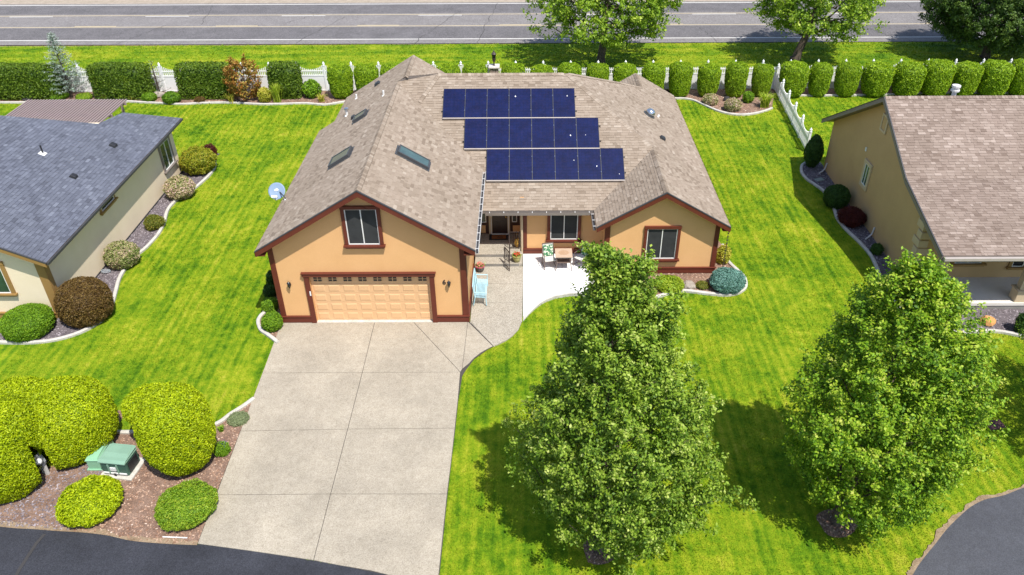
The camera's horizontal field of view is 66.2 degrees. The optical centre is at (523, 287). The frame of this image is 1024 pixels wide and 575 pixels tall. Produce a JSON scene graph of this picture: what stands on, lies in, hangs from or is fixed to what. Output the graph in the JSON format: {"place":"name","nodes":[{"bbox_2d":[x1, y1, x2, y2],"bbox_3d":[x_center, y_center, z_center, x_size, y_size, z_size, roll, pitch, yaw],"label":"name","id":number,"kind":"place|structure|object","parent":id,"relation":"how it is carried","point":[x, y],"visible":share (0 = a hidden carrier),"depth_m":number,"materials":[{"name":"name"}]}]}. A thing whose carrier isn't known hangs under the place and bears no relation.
{"place":"outdoors","nodes":[
{"label":"outdoors","id":0,"kind":"place"},
{"bbox_2d":[0,527,384,574],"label":"street","id":1,"kind":"structure","parent":0,"point":[65,553],"depth_m":22.91,"materials":[{"name":"grey asphalt"}]},
{"bbox_2d":[198,322,492,574],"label":"driveway","id":2,"kind":"structure","parent":0,"point":[341,454],"depth_m":26.47,"materials":[{"name":"beige concrete"}]},
{"bbox_2d":[0,0,889,3],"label":"verge","id":3,"kind":"structure","parent":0,"point":[180,1],"depth_m":74.21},
{"bbox_2d":[0,41,970,45],"bbox_3d":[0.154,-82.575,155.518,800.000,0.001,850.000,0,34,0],"label":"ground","id":4,"kind":"structure","parent":0,"point":[400,44],"depth_m":63.45,"materials":[{"name":"grey concrete"}]},
{"bbox_2d":[0,0,991,44],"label":"highway","id":5,"kind":"structure","parent":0,"point":[433,20],"depth_m":68.33,"materials":[{"name":"grey asphalt"}]},
{"bbox_2d":[0,23,927,27],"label":"road marking","id":6,"kind":"object","parent":5,"relation":"on","point":[452,25],"visible":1,"depth_m":67.38,"materials":[{"name":"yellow paint"}]},
{"bbox_2d":[0,1,961,5],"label":"road marking","id":7,"kind":"object","parent":5,"relation":"on","point":[454,3],"visible":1,"depth_m":73.26,"materials":[{"name":"white paint"}]},
{"bbox_2d":[0,2,975,14],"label":"highway far lane","id":8,"kind":"structure","parent":5,"relation":"on","point":[388,8],"depth_m":71.89,"materials":[{"name":"grey asphalt"}]},
{"bbox_2d":[0,36,996,40],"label":"road marking","id":9,"kind":"object","parent":5,"relation":"on","point":[356,39],"visible":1,"depth_m":64.29,"materials":[{"name":"white paint"}]},
{"bbox_2d":[0,24,1003,39],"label":"road","id":10,"kind":"structure","parent":5,"relation":"on","point":[358,32],"depth_m":65.72,"materials":[{"name":"grey asphalt"}]},
{"bbox_2d":[470,266,522,346],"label":"front walk","id":11,"kind":"structure","parent":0,"point":[496,320],"depth_m":33.20,"materials":[{"name":"beige concrete"}]},
{"bbox_2d":[472,268,487,305],"bbox_3d":[-1.832,-0.085,33.380,0.594,1.076,1.434,0,34,0],"label":"bench","id":12,"kind":"object","parent":11,"relation":"on","point":[475,280],"visible":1,"depth_m":33.37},
{"bbox_2d":[0,41,1023,574],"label":"lawn","id":13,"kind":"structure","parent":0,"point":[238,372],"depth_m":31.69,"materials":[{"name":"green plant"}]},
{"bbox_2d":[6,99,126,122],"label":"pergola","id":14,"kind":"object","parent":13,"relation":"on","point":[91,111],"visible":0.66,"depth_m":44.95,"materials":[{"name":"wood"}]},
{"bbox_2d":[0,112,182,317],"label":"house","id":15,"kind":"structure","parent":13,"relation":"on","point":[76,198],"depth_m":35.30,"materials":[{"name":"beige paint"}]},
{"bbox_2d":[0,261,17,296],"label":"window","id":16,"kind":"structure","parent":15,"relation":"in","point":[7,289],"depth_m":31.81,"materials":[{"name":"beige glass"}]},
{"bbox_2d":[158,136,177,174],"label":"window","id":17,"kind":"structure","parent":15,"relation":"in","point":[165,150],"depth_m":42.12,"materials":[{"name":"white glass"}]},
{"bbox_2d":[0,162,216,344],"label":"bed kerb","id":18,"kind":"structure","parent":13,"relation":"on","point":[142,250],"depth_m":34.28,"materials":[{"name":"grey concrete"}]},
{"bbox_2d":[0,153,219,339],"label":"lava gravel","id":19,"kind":"structure","parent":13,"relation":"on","point":[156,208],"depth_m":37.81,"materials":[{"name":"gravel"}]},
{"bbox_2d":[0,303,55,342],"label":"shrub","id":20,"kind":"object","parent":19,"relation":"on","point":[25,322],"visible":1,"depth_m":31.25,"materials":[{"name":"green plant"}]},
{"bbox_2d":[53,276,114,328],"bbox_3d":[-18.037,0.524,32.246,2.212,1.817,2.195,0,34,0],"label":"shrub","id":21,"kind":"object","parent":19,"relation":"on","point":[79,302],"visible":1,"depth_m":31.72,"materials":[{"name":"brown plant"}]},
{"bbox_2d":[102,240,140,269],"bbox_3d":[-18.343,-1.520,35.806,1.594,1.210,1.581,0,34,0],"label":"shrub","id":22,"kind":"object","parent":19,"relation":"on","point":[121,254],"visible":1,"depth_m":35.45,"materials":[{"name":"green plant"}]},
{"bbox_2d":[143,214,165,230],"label":"shrub","id":23,"kind":"object","parent":19,"relation":"on","point":[151,222],"visible":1,"depth_m":38.56,"materials":[{"name":"green plant"}]},
{"bbox_2d":[162,174,195,199],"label":"shrub","id":24,"kind":"object","parent":19,"relation":"on","point":[178,187],"visible":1,"depth_m":40.96,"materials":[{"name":"beige plant"}]},
{"bbox_2d":[178,145,217,174],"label":"shrub","id":25,"kind":"object","parent":19,"relation":"on","point":[197,160],"visible":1,"depth_m":43.29,"materials":[{"name":"green plant"}]},
{"bbox_2d":[0,403,250,542],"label":"bark mulch","id":26,"kind":"object","parent":13,"relation":"on","point":[121,504],"visible":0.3,"depth_m":24.90,"materials":[{"name":"brown gravel"}]},
{"bbox_2d":[0,463,102,529],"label":"lava gravel","id":27,"kind":"structure","parent":26,"relation":"on","point":[22,510],"depth_m":24.60,"materials":[{"name":"brown gravel"}]},
{"bbox_2d":[0,375,118,503],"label":"shrub","id":28,"kind":"object","parent":26,"relation":"on","point":[61,421],"visible":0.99,"depth_m":24.98,"materials":[{"name":"green plant"}]},
{"bbox_2d":[54,474,123,527],"bbox_3d":[-13.410,6.544,24.267,1.988,0.839,2.009,0,34,0],"label":"shrub","id":29,"kind":"object","parent":26,"relation":"on","point":[93,498],"visible":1,"depth_m":23.94,"materials":[{"name":"green plant"}]},
{"bbox_2d":[0,521,197,544],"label":"dirt edge","id":30,"kind":"object","parent":26,"relation":"on","point":[100,531],"visible":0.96,"depth_m":23.70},
{"bbox_2d":[85,437,113,470],"bbox_3d":[-14.039,5.465,26.069,0.502,0.560,1.150,0,34,0],"label":"junction box","id":31,"kind":"object","parent":26,"relation":"on","point":[91,460],"visible":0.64,"depth_m":25.70,"materials":[{"name":"green metal"}]},
{"bbox_2d":[98,443,145,480],"bbox_3d":[-13.142,5.653,25.620,1.119,0.725,0.962,4,35,6],"label":"transformer box","id":32,"kind":"object","parent":26,"relation":"on","point":[126,462],"visible":0.92,"depth_m":25.43,"materials":[{"name":"metal"}]},
{"bbox_2d":[120,381,216,476],"bbox_3d":[-11.523,4.228,25.527,2.393,3.216,3.673,-24,41,-30],"label":"shrub","id":33,"kind":"object","parent":26,"relation":"on","point":[173,424],"visible":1,"depth_m":24.33,"materials":[{"name":"green plant"}]},
{"bbox_2d":[153,477,218,531],"bbox_3d":[-10.396,6.649,24.149,1.890,0.741,1.965,0,34,0],"label":"shrub","id":34,"kind":"object","parent":26,"relation":"on","point":[187,504],"visible":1,"depth_m":23.89,"materials":[{"name":"green plant"}]},
{"bbox_2d":[226,410,249,426],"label":"plant","id":35,"kind":"object","parent":26,"relation":"on","point":[236,419],"visible":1,"depth_m":27.52,"materials":[{"name":"green plant"}]},
{"bbox_2d":[0,100,344,105],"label":"bed kerb","id":36,"kind":"structure","parent":13,"relation":"on","point":[190,103],"depth_m":52.59,"materials":[{"name":"grey concrete"}]},
{"bbox_2d":[116,397,254,433],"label":"bed kerb","id":37,"kind":"structure","parent":13,"relation":"on","point":[239,408],"depth_m":27.68,"materials":[{"name":"grey concrete"}]},
{"bbox_2d":[260,294,280,337],"bbox_3d":[-10.423,1.083,32.919,1.356,0.001,4.051,0,34,0],"label":"planting bed","id":38,"kind":"object","parent":13,"relation":"on","point":[278,311],"visible":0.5,"depth_m":32.48,"materials":[{"name":"brown soil"}]},
{"bbox_2d":[260,311,282,332],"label":"shrub","id":39,"kind":"object","parent":38,"relation":"on","point":[271,321],"visible":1,"depth_m":31.63,"materials":[{"name":"green plant"}]},
{"bbox_2d":[0,89,669,102],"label":"planting bed","id":40,"kind":"object","parent":13,"relation":"on","point":[302,99],"visible":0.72,"depth_m":53.22,"materials":[{"name":"brown soil"}]},
{"bbox_2d":[0,62,65,100],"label":"hedge","id":41,"kind":"object","parent":40,"relation":"on","point":[20,81],"visible":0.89,"depth_m":52.56,"materials":[{"name":"green plant"}]},
{"bbox_2d":[42,32,90,97],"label":"blue cedar","id":42,"kind":"object","parent":40,"relation":"on","point":[51,42],"visible":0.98,"depth_m":52.41,"materials":[{"name":"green plant"}]},
{"bbox_2d":[84,61,156,100],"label":"hedge","id":43,"kind":"object","parent":40,"relation":"on","point":[112,80],"visible":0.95,"depth_m":52.55,"materials":[{"name":"green plant"}]},
{"bbox_2d":[173,61,235,99],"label":"hedge","id":44,"kind":"object","parent":40,"relation":"on","point":[197,79],"visible":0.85,"depth_m":52.49,"materials":[{"name":"green plant"}]},
{"bbox_2d":[221,53,262,100],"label":"maple","id":45,"kind":"object","parent":40,"relation":"on","point":[240,91],"visible":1,"depth_m":52.04,"materials":[{"name":"brown plant"}]},
{"bbox_2d":[266,60,303,98],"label":"hedge","id":46,"kind":"object","parent":40,"relation":"on","point":[286,75],"visible":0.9,"depth_m":52.49,"materials":[{"name":"green plant"}]},
{"bbox_2d":[301,79,321,98],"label":"shrub","id":47,"kind":"object","parent":40,"relation":"on","point":[311,88],"visible":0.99,"depth_m":53.00,"materials":[{"name":"green plant"}]},
{"bbox_2d":[326,62,353,98],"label":"arborvitae","id":48,"kind":"object","parent":40,"relation":"on","point":[340,79],"visible":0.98,"depth_m":52.35,"materials":[{"name":"green plant"}]},
{"bbox_2d":[353,63,378,90],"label":"arborvitae","id":49,"kind":"object","parent":40,"relation":"on","point":[365,74],"visible":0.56,"depth_m":52.17,"materials":[{"name":"green plant"}]},
{"bbox_2d":[2,88,920,112],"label":"bark mulch","id":50,"kind":"object","parent":40,"relation":"on","point":[353,91],"visible":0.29,"depth_m":53.03,"materials":[{"name":"brown wood"}]},
{"bbox_2d":[462,62,487,72],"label":"arborvitae","id":51,"kind":"object","parent":40,"relation":"on","point":[474,67],"visible":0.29,"depth_m":52.02,"materials":[{"name":"green plant"}]},
{"bbox_2d":[501,62,525,72],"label":"arborvitae","id":52,"kind":"object","parent":40,"relation":"on","point":[507,67],"visible":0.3,"depth_m":51.98,"materials":[{"name":"green plant"}]},
{"bbox_2d":[557,61,581,74],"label":"arborvitae","id":53,"kind":"object","parent":40,"relation":"on","point":[570,67],"visible":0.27,"depth_m":51.99,"materials":[{"name":"green plant"}]},
{"bbox_2d":[586,62,609,79],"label":"arborvitae","id":54,"kind":"object","parent":40,"relation":"on","point":[598,70],"visible":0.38,"depth_m":52.03,"materials":[{"name":"green plant"}]},
{"bbox_2d":[612,62,637,81],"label":"arborvitae","id":55,"kind":"object","parent":40,"relation":"on","point":[622,71],"visible":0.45,"depth_m":52.12,"materials":[{"name":"green plant"}]},
{"bbox_2d":[641,63,665,88],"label":"arborvitae","id":56,"kind":"object","parent":40,"relation":"on","point":[654,73],"visible":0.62,"depth_m":52.10,"materials":[{"name":"green plant"}]},
{"bbox_2d":[254,55,730,322],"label":"house","id":57,"kind":"structure","parent":13,"relation":"on","point":[394,206],"depth_m":33.75,"materials":[{"name":"paint"}]},
{"bbox_2d":[268,182,286,199],"bbox_3d":[-10.379,-3.950,33.292,0.682,0.614,1.154,-16,37,-22],"label":"satellite dish","id":58,"kind":"object","parent":57,"relation":"attached to","point":[276,190],"visible":1,"depth_m":33.53,"materials":[{"name":"metal"}]},
{"bbox_2d":[339,205,385,248],"bbox_3d":[-6.116,-2.261,29.769,1.602,1.831,0.180,0,34,0],"label":"window","id":59,"kind":"structure","parent":57,"relation":"in","point":[362,228],"depth_m":29.82,"materials":[{"name":"glass"}]},
{"bbox_2d":[310,277,432,319],"bbox_3d":[-6.112,0.387,31.843,4.780,2.265,0.080,0,34,0],"label":"garage door","id":60,"kind":"structure","parent":57,"relation":"in","point":[335,298],"depth_m":31.85,"materials":[{"name":"beige metal"}]},
{"bbox_2d":[475,247,522,266],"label":"front steps","id":61,"kind":"structure","parent":57,"relation":"on","point":[490,256],"depth_m":35.83,"materials":[{"name":"beige concrete"}]},
{"bbox_2d":[492,216,507,232],"bbox_3d":[-1.112,-3.418,36.678,0.715,2.100,0.097,0,34,0],"label":"front door","id":62,"kind":"structure","parent":57,"relation":"in","point":[499,223],"depth_m":36.99,"materials":[{"name":"brown wood"}]},
{"bbox_2d":[441,88,625,181],"bbox_3d":[0.384,-7.130,36.430,8.516,2.688,4.585,0,34,0],"label":"solar array","id":63,"kind":"object","parent":57,"relation":"on","point":[521,137],"visible":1,"depth_m":36.34,"materials":[{"name":"blue glass"}]},
{"bbox_2d":[546,215,581,242],"bbox_3d":[1.843,-2.715,35.570,1.649,1.605,0.180,0,34,0],"label":"window","id":64,"kind":"structure","parent":57,"relation":"in","point":[563,228],"depth_m":35.68,"materials":[{"name":"glass"}]},
{"bbox_2d":[642,226,681,261],"bbox_3d":[6.041,-1.878,34.384,1.689,1.811,0.180,0,34,0],"label":"window","id":65,"kind":"structure","parent":57,"relation":"in","point":[665,240],"depth_m":34.38,"materials":[{"name":"glass"}]},
{"bbox_2d":[47,58,1012,91],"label":"fence","id":66,"kind":"object","parent":13,"relation":"on","point":[169,80],"visible":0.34,"depth_m":53.99,"materials":[{"name":"plastic"}]},
{"bbox_2d":[523,254,592,320],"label":"patio","id":67,"kind":"structure","parent":13,"relation":"on","point":[541,285],"depth_m":34.57,"materials":[{"name":"white concrete"}]},
{"bbox_2d":[542,242,556,269],"bbox_3d":[1.152,-1.414,35.228,0.594,1.039,0.638,-7,35,-10],"label":"patio chair","id":68,"kind":"object","parent":67,"relation":"on","point":[548,251],"visible":1,"depth_m":35.22,"materials":[{"name":"fabric"}]},
{"bbox_2d":[555,248,572,270],"bbox_3d":[1.799,-1.259,35.270,0.760,0.729,0.760,0,34,0],"label":"patio table","id":69,"kind":"object","parent":67,"relation":"on","point":[563,255],"visible":1,"depth_m":35.07,"materials":[{"name":"wood"}]},
{"bbox_2d":[583,538,619,564],"bbox_3d":[2.316,7.715,23.087,1.124,0.001,1.008,0,34,0],"label":"tree ring","id":70,"kind":"object","parent":13,"relation":"on","point":[593,555],"visible":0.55,"depth_m":22.90,"materials":[{"name":"brown soil"}]},
{"bbox_2d":[501,238,759,574],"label":"lawn tree","id":71,"kind":"object","parent":70,"relation":"on","point":[603,327],"visible":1,"depth_m":19.61,"materials":[{"name":"green plant"}]},
{"bbox_2d":[522,0,682,63],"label":"street tree","id":72,"kind":"object","parent":13,"relation":"on","point":[650,13],"visible":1,"depth_m":54.63,"materials":[{"name":"green plant"}]},
{"bbox_2d":[644,242,730,294],"bbox_3d":[6.586,-1.220,36.142,6.461,0.001,5.920,0,34,0],"label":"planting bed","id":73,"kind":"object","parent":13,"relation":"on","point":[686,275],"visible":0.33,"depth_m":35.07,"materials":[{"name":"brown soil"}]},
{"bbox_2d":[655,274,684,293],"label":"shrub","id":74,"kind":"object","parent":73,"relation":"on","point":[676,282],"visible":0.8,"depth_m":34.00,"materials":[{"name":"green plant"}]},
{"bbox_2d":[716,243,731,264],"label":"shrub","id":75,"kind":"object","parent":73,"relation":"on","point":[721,249],"visible":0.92,"depth_m":35.56,"materials":[{"name":"yellow plant"}]},
{"bbox_2d":[709,267,746,293],"bbox_3d":[8.870,-0.352,34.098,1.623,0.932,1.664,0,34,0],"label":"shrub","id":76,"kind":"object","parent":73,"relation":"on","point":[726,280],"visible":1,"depth_m":33.72,"materials":[{"name":"blue plant"}]},
{"bbox_2d":[656,244,747,298],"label":"bed kerb","id":77,"kind":"structure","parent":13,"relation":"on","point":[731,264],"depth_m":33.93,"materials":[{"name":"grey concrete"}]},
{"bbox_2d":[663,89,774,112],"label":"planting bed","id":78,"kind":"object","parent":13,"relation":"on","point":[696,93],"visible":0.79,"depth_m":52.56,"materials":[{"name":"brown soil"}]},
{"bbox_2d":[668,61,693,96],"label":"arborvitae","id":79,"kind":"object","parent":78,"relation":"on","point":[680,77],"visible":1,"depth_m":52.26,"materials":[{"name":"green plant"}]},
{"bbox_2d":[697,62,721,95],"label":"arborvitae","id":80,"kind":"object","parent":78,"relation":"on","point":[709,75],"visible":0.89,"depth_m":52.28,"materials":[{"name":"green plant"}]},
{"bbox_2d":[724,61,748,97],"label":"arborvitae","id":81,"kind":"object","parent":78,"relation":"on","point":[736,76],"visible":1,"depth_m":52.22,"materials":[{"name":"green plant"}]},
{"bbox_2d":[751,63,774,96],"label":"arborvitae","id":82,"kind":"object","parent":78,"relation":"on","point":[762,77],"visible":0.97,"depth_m":52.32,"materials":[{"name":"green plant"}]},
{"bbox_2d":[675,97,772,115],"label":"bed kerb","id":83,"kind":"structure","parent":13,"relation":"on","point":[736,114],"depth_m":51.00,"materials":[{"name":"grey concrete"}]},
{"bbox_2d":[773,64,811,147],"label":"fence","id":84,"kind":"object","parent":13,"relation":"on","point":[803,134],"visible":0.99,"depth_m":49.25,"materials":[{"name":"plastic"}]},
{"bbox_2d":[743,0,889,60],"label":"street tree","id":85,"kind":"object","parent":13,"relation":"on","point":[809,20],"visible":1,"depth_m":55.28,"materials":[{"name":"green plant"}]},
{"bbox_2d":[816,508,857,537],"bbox_3d":[9.566,7.144,23.859,1.226,0.001,1.099,0,34,0],"label":"tree ring","id":86,"kind":"object","parent":13,"relation":"on","point":[835,533],"visible":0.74,"depth_m":23.74,"materials":[{"name":"brown soil"}]},
{"bbox_2d":[802,88,976,93],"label":"planting bed","id":87,"kind":"object","parent":13,"relation":"on","point":[831,91],"visible":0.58,"depth_m":53.91,"materials":[{"name":"brown soil"}]},
{"bbox_2d":[779,60,810,97],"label":"arborvitae","id":88,"kind":"object","parent":87,"relation":"on","point":[794,74],"visible":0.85,"depth_m":52.09,"materials":[{"name":"green plant"}]},
{"bbox_2d":[808,61,833,96],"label":"arborvitae","id":89,"kind":"object","parent":87,"relation":"on","point":[820,77],"visible":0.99,"depth_m":52.31,"materials":[{"name":"green plant"}]},
{"bbox_2d":[834,61,862,96],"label":"arborvitae","id":90,"kind":"object","parent":87,"relation":"on","point":[848,75],"visible":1,"depth_m":52.23,"materials":[{"name":"green plant"}]},
{"bbox_2d":[860,60,895,97],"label":"arborvitae","id":91,"kind":"object","parent":87,"relation":"on","point":[876,80],"visible":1,"depth_m":52.20,"materials":[{"name":"green plant"}]},
{"bbox_2d":[891,61,926,95],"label":"arborvitae","id":92,"kind":"object","parent":87,"relation":"on","point":[908,78],"visible":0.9,"depth_m":52.19,"materials":[{"name":"green plant"}]},
{"bbox_2d":[920,58,957,95],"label":"arborvitae","id":93,"kind":"object","parent":87,"relation":"on","point":[941,73],"visible":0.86,"depth_m":52.07,"materials":[{"name":"green plant"}]},
{"bbox_2d":[950,60,984,95],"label":"arborvitae","id":94,"kind":"object","parent":87,"relation":"on","point":[967,77],"visible":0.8,"depth_m":52.11,"materials":[{"name":"green plant"}]},
{"bbox_2d":[976,59,1015,95],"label":"arborvitae","id":95,"kind":"object","parent":87,"relation":"on","point":[997,77],"visible":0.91,"depth_m":52.04,"materials":[{"name":"green plant"}]},
{"bbox_2d":[779,246,1013,551],"bbox_3d":[10.161,3.069,21.858,5.870,9.198,5.476,0,34,0],"label":"lawn tree","id":96,"kind":"object","parent":13,"relation":"on","point":[941,386],"visible":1,"depth_m":20.54,"materials":[{"name":"green plant"}]},
{"bbox_2d":[800,162,1023,337],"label":"bed kerb","id":97,"kind":"structure","parent":13,"relation":"on","point":[871,256],"depth_m":37.19,"materials":[{"name":"grey concrete"}]},
{"bbox_2d":[803,162,1023,331],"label":"lava gravel","id":98,"kind":"structure","parent":13,"relation":"on","point":[1005,313],"depth_m":36.29,"materials":[{"name":"gravel"}]},
{"bbox_2d":[803,134,823,167],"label":"shrub","id":99,"kind":"object","parent":98,"relation":"on","point":[813,153],"visible":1,"depth_m":43.44,"materials":[{"name":"green plant"}]},
{"bbox_2d":[823,184,850,208],"bbox_3d":[16.005,-4.699,40.118,1.376,1.231,1.397,0,34,0],"label":"shrub","id":100,"kind":"object","parent":98,"relation":"on","point":[837,196],"visible":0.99,"depth_m":39.75,"materials":[{"name":"green plant"}]},
{"bbox_2d":[837,205,866,228],"bbox_3d":[16.158,-3.524,38.616,1.375,0.993,1.343,-18,38,-24],"label":"shrub","id":101,"kind":"object","parent":98,"relation":"on","point":[852,216],"visible":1,"depth_m":38.34,"materials":[{"name":"red plant"}]},
{"bbox_2d":[819,84,1023,308],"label":"house","id":102,"kind":"structure","parent":13,"relation":"on","point":[942,177],"depth_m":34.13,"materials":[{"name":"beige paint"}]},
{"bbox_2d":[859,158,872,191],"bbox_3d":[16.761,-5.513,38.476,0.072,1.390,0.910,0,34,0],"label":"window","id":103,"kind":"structure","parent":102,"relation":"in","point":[867,167],"depth_m":38.44,"materials":[{"name":"white glass"}]},
{"bbox_2d":[906,484,1023,574],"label":"dirt edge","id":104,"kind":"object","parent":13,"relation":"on","point":[917,561],"visible":1,"depth_m":23.79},
{"bbox_2d":[917,0,1023,59],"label":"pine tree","id":105,"kind":"object","parent":13,"relation":"on","point":[957,23],"visible":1,"depth_m":56.01,"materials":[{"name":"green plant"}]},
{"bbox_2d":[1007,58,1023,94],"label":"arborvitae","id":106,"kind":"object","parent":13,"relation":"on","point":[1016,86],"visible":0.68,"depth_m":52.27,"materials":[{"name":"green plant"}]},
{"bbox_2d":[913,487,1023,574],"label":"side street","id":107,"kind":"structure","parent":0,"point":[984,537],"depth_m":23.22,"materials":[{"name":"grey asphalt"}]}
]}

